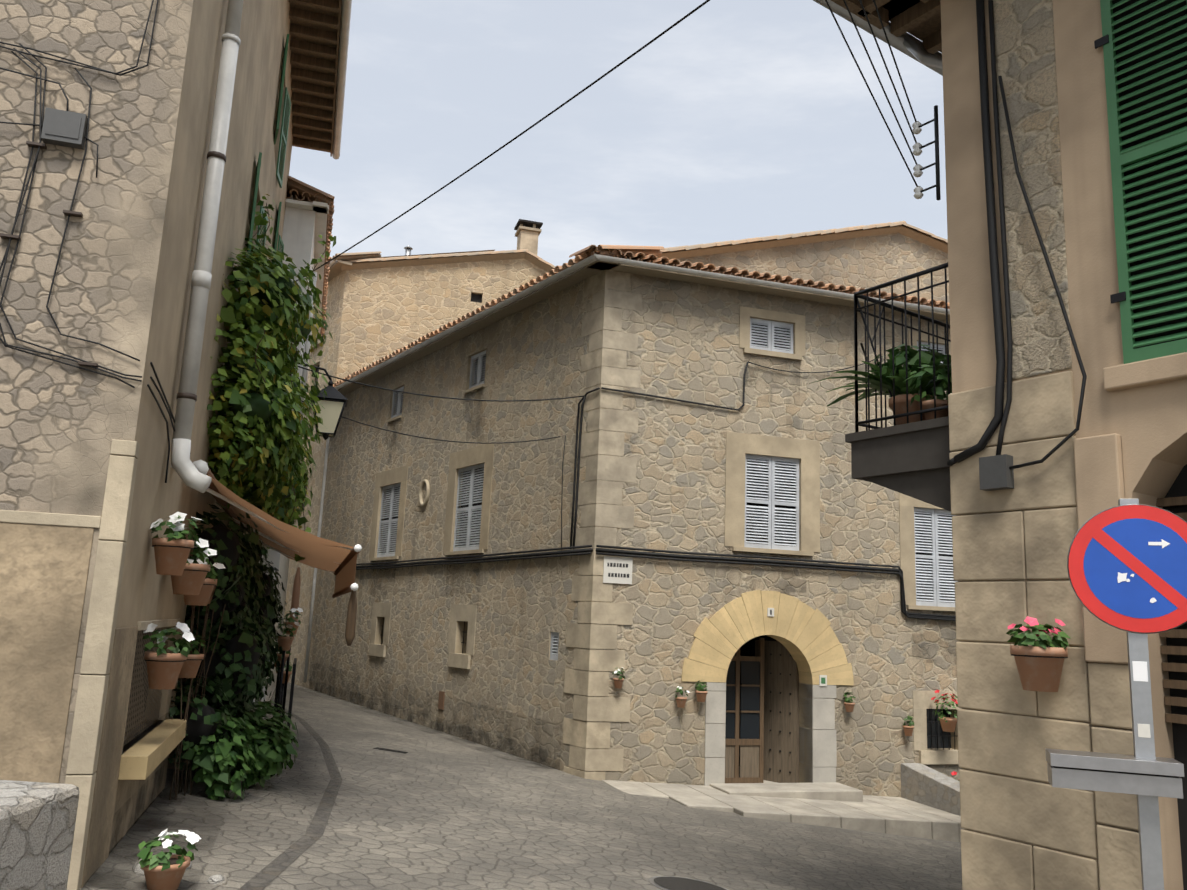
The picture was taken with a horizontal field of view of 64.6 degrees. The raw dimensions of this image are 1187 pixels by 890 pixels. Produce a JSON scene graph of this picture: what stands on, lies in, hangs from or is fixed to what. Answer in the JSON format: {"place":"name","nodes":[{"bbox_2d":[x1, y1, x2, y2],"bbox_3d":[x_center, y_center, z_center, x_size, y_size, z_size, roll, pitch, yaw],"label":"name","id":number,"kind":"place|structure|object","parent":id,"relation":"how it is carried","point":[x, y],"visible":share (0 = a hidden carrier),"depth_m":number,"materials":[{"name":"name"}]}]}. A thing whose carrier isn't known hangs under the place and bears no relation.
{"place":"outdoors","nodes":[
{"label":"outdoors","id":0,"kind":"place"},
{"bbox_2d":[81,682,961,889],"bbox_3d":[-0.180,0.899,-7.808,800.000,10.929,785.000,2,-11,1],"label":"street ground","id":1,"kind":"structure","parent":0,"point":[431,810],"depth_m":9.33,"materials":[{"name":"grey stone"}]},
{"bbox_2d":[0,780,79,889],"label":"stone parapet","id":2,"kind":"structure","parent":1,"relation":"on","point":[37,823],"depth_m":3.08,"materials":[{"name":"grey stone"}]},
{"bbox_2d":[0,0,292,852],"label":"house walls","id":3,"kind":"structure","parent":1,"relation":"on","point":[123,277],"depth_m":5.84,"materials":[{"name":"beige stone"}]},
{"bbox_2d":[0,439,185,889],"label":"house trim","id":4,"kind":"structure","parent":3,"relation":"attached to","point":[44,562],"depth_m":5.33,"materials":[{"name":"beige stone"}]},
{"bbox_2d":[0,0,190,482],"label":"wall cables","id":5,"kind":"object","parent":3,"relation":"attached to","point":[67,128],"visible":0.94,"depth_m":5.70,"materials":[{"name":"black rubber"}]},
{"bbox_2d":[123,627,168,746],"bbox_3d":[-3.429,1.802,7.187,0.010,0.823,2.023,6,-11,-16],"label":"window grille","id":6,"kind":"object","parent":3,"relation":"attached to","point":[134,682],"visible":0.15,"depth_m":6.96,"materials":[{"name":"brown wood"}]},
{"bbox_2d":[137,512,224,889],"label":"potted flowers","id":7,"kind":"object","parent":3,"relation":"attached to","point":[192,583],"visible":1,"depth_m":6.51,"materials":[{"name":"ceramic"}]},
{"bbox_2d":[171,0,243,492],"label":"downpipe","id":8,"kind":"object","parent":3,"relation":"attached to","point":[187,471],"visible":1,"depth_m":7.06,"materials":[{"name":"grey metal"}]},
{"bbox_2d":[168,502,287,780],"bbox_3d":[-4.374,2.304,11.460,1.157,2.935,6.912,6,-11,-16],"label":"ivy foliage","id":9,"kind":"object","parent":3,"relation":"attached to","point":[244,657],"visible":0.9,"depth_m":8.90,"materials":[{"name":"green plant"}]},
{"bbox_2d":[245,34,290,275],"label":"window shutters","id":10,"kind":"object","parent":3,"relation":"attached to","point":[283,140],"visible":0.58,"depth_m":14.79,"materials":[{"name":"green wood"}]},
{"bbox_2d":[207,194,335,561],"bbox_3d":[-4.526,-0.518,13.219,1.669,4.482,9.033,5,-11,-15],"label":"ivy foliage","id":11,"kind":"object","parent":3,"relation":"attached to","point":[259,452],"visible":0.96,"depth_m":9.75,"materials":[{"name":"green plant"}]},
{"bbox_2d":[193,460,361,645],"bbox_3d":[-3.907,1.647,11.901,1.453,1.540,8.618,5,-11,-16],"label":"awning canvas","id":12,"kind":"object","parent":3,"relation":"attached to","point":[338,560],"visible":0.81,"depth_m":9.19,"materials":[{"name":"brown fabric"}]},
{"bbox_2d":[289,0,351,158],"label":"house eave","id":13,"kind":"object","parent":3,"relation":"attached to","point":[319,30],"visible":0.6,"depth_m":15.92,"materials":[{"name":"brown wood"}]},
{"bbox_2d":[299,363,347,439],"bbox_3d":[-4.118,-0.644,13.023,1.374,1.096,0.500,6,-11,-16],"label":"street lantern","id":14,"kind":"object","parent":3,"relation":"attached to","point":[334,403],"depth_m":12.97,"materials":[{"name":"black metal"}]},
{"bbox_2d":[132,859,227,884],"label":"pavement stones","id":15,"kind":"object","parent":1,"relation":"on","point":[219,879],"visible":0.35,"depth_m":5.75,"materials":[{"name":"beige stone"}]},
{"bbox_2d":[169,604,298,799],"bbox_3d":[-3.487,2.482,9.444,1.129,1.906,2.531,6,-11,-19],"label":"leafy shrub","id":16,"kind":"object","parent":1,"relation":"on","point":[249,760],"visible":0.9,"depth_m":8.67,"materials":[{"name":"green plant"}]},
{"bbox_2d":[273,607,302,727],"bbox_3d":[-4.459,3.272,13.521,0.366,1.855,2.496,5,-11,-15],"label":"lane pot stand","id":17,"kind":"object","parent":1,"relation":"on","point":[285,643],"visible":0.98,"depth_m":12.96,"materials":[{"name":"black metal"}]},
{"bbox_2d":[238,701,342,889],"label":"drainage channel","id":18,"kind":"object","parent":1,"relation":"on","point":[268,874],"visible":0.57,"depth_m":7.75,"materials":[{"name":"grey concrete"}]},
{"bbox_2d":[251,175,334,711],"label":"building","id":19,"kind":"structure","parent":1,"relation":"on","point":[309,213],"depth_m":18.06,"materials":[{"name":"paint"}]},
{"bbox_2d":[373,747,407,753],"bbox_3d":[-3.014,4.550,14.000,0.480,0.066,0.260,2,-11,1],"label":"drain grate","id":20,"kind":"object","parent":1,"relation":"on","point":[385,749],"visible":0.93,"depth_m":13.97,"materials":[{"name":"grey metal"}]},
{"bbox_2d":[280,259,548,687],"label":"house walls","id":21,"kind":"structure","parent":1,"relation":"on","point":[375,314],"depth_m":27.42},
{"bbox_2d":[308,219,554,409],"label":"house roof","id":22,"kind":"structure","parent":21,"relation":"on","point":[527,233],"depth_m":28.14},
{"bbox_2d":[85,359,955,889],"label":"street grime overlay","id":23,"kind":"object","parent":1,"relation":"on","point":[105,881],"visible":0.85,"depth_m":7.94,"materials":[{"name":"grey"}]},
{"bbox_2d":[649,876,728,889],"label":"manhole cover","id":24,"kind":"object","parent":1,"relation":"on","point":[671,883],"visible":0.87,"depth_m":7.82,"materials":[{"name":"metal"}]},
{"bbox_2d":[601,763,963,841],"bbox_3d":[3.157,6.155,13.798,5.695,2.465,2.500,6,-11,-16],"label":"entrance steps","id":25,"kind":"structure","parent":1,"relation":"on","point":[926,804],"depth_m":14.09,"materials":[{"name":"stone"}]},
{"bbox_2d":[657,221,948,302],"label":"house","id":26,"kind":"structure","parent":1,"relation":"on","point":[867,256],"depth_m":20.83,"materials":[{"name":"stone"}]},
{"bbox_2d":[940,0,1186,889],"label":"house walls","id":27,"kind":"structure","parent":1,"relation":"on","point":[1093,286],"depth_m":5.56,"materials":[{"name":"beige paint"}]},
{"bbox_2d":[293,0,917,282],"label":"overhead wires","id":28,"kind":"object","parent":27,"relation":"attached to","point":[632,55],"visible":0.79,"depth_m":6.55,"materials":[{"name":"black"}]},
{"bbox_2d":[813,0,942,75],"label":"house eave","id":29,"kind":"object","parent":27,"relation":"attached to","point":[920,20],"visible":0.08,"depth_m":7.21,"materials":[{"name":"brown wood"}]},
{"bbox_2d":[845,262,950,510],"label":"balcony","id":30,"kind":"structure","parent":27,"relation":"attached to","point":[910,459],"depth_m":6.61,"materials":[{"name":"metal"}]},
{"bbox_2d":[809,343,951,424],"bbox_3d":[2.539,-0.360,7.332,1.358,0.752,1.953,-4,-13,32],"label":"balcony plant","id":31,"kind":"object","parent":30,"relation":"on","point":[925,373],"visible":0.62,"depth_m":6.79,"materials":[{"name":"green plant"}]},
{"bbox_2d":[912,0,1086,490],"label":"electrical cables","id":32,"kind":"object","parent":27,"relation":"attached to","point":[996,471],"visible":0.96,"depth_m":5.93,"materials":[{"name":"black rubber"}]},
{"bbox_2d":[1006,616,1070,691],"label":"potted flowers","id":33,"kind":"object","parent":27,"relation":"attached to","point":[1039,663],"visible":0.98,"depth_m":5.17,"materials":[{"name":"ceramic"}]},
{"bbox_2d":[948,0,1186,889],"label":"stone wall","id":34,"kind":"structure","parent":27,"relation":"attached to","point":[1084,475],"depth_m":5.54,"materials":[{"name":"stone"}]},
{"bbox_2d":[1094,0,1186,723],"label":"window shutter","id":35,"kind":"object","parent":27,"relation":"attached to","point":[1120,158],"visible":0.88,"depth_m":5.26,"materials":[{"name":"green wood"}]},
{"bbox_2d":[1045,499,1186,889],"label":"no parking sign","id":36,"kind":"object","parent":1,"relation":"on","point":[1127,565],"visible":1,"depth_m":4.37,"materials":[{"name":"metal"}]},
{"bbox_2d":[289,0,947,265],"label":"sky","id":37,"kind":"structure","parent":0,"point":[744,119],"materials":[{"name":"white"}]},
{"bbox_2d":[307,273,962,796],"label":"house walls","id":38,"kind":"structure","parent":0,"point":[511,679],"depth_m":16.37,"materials":[{"name":"beige stone"}]},
{"bbox_2d":[303,245,949,681],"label":"house roof","id":39,"kind":"structure","parent":38,"relation":"on","point":[591,261],"depth_m":16.73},
{"bbox_2d":[298,343,955,620],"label":"wall cables","id":40,"kind":"object","parent":38,"relation":"attached to","point":[677,556],"visible":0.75,"depth_m":15.77,"materials":[{"name":"black rubber"}]},
{"bbox_2d":[369,270,961,785],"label":"stone trim","id":41,"kind":"structure","parent":38,"relation":"attached to","point":[803,634],"depth_m":15.61,"materials":[{"name":"beige stone"}]},
{"bbox_2d":[377,318,957,749],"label":"shuttered windows","id":42,"kind":"structure","parent":38,"relation":"attached to","point":[391,494],"depth_m":16.71,"materials":[{"name":"grey wood"}]},
{"bbox_2d":[725,635,798,782],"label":"house door","id":43,"kind":"structure","parent":38,"relation":"in","point":[762,717],"depth_m":15.99,"materials":[{"name":"brown wood"}]},
{"bbox_2d":[612,667,959,781],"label":"potted plants","id":44,"kind":"object","parent":38,"relation":"attached to","point":[948,724],"visible":0.77,"depth_m":15.74,"materials":[{"name":"brown ceramic"}]}
]}

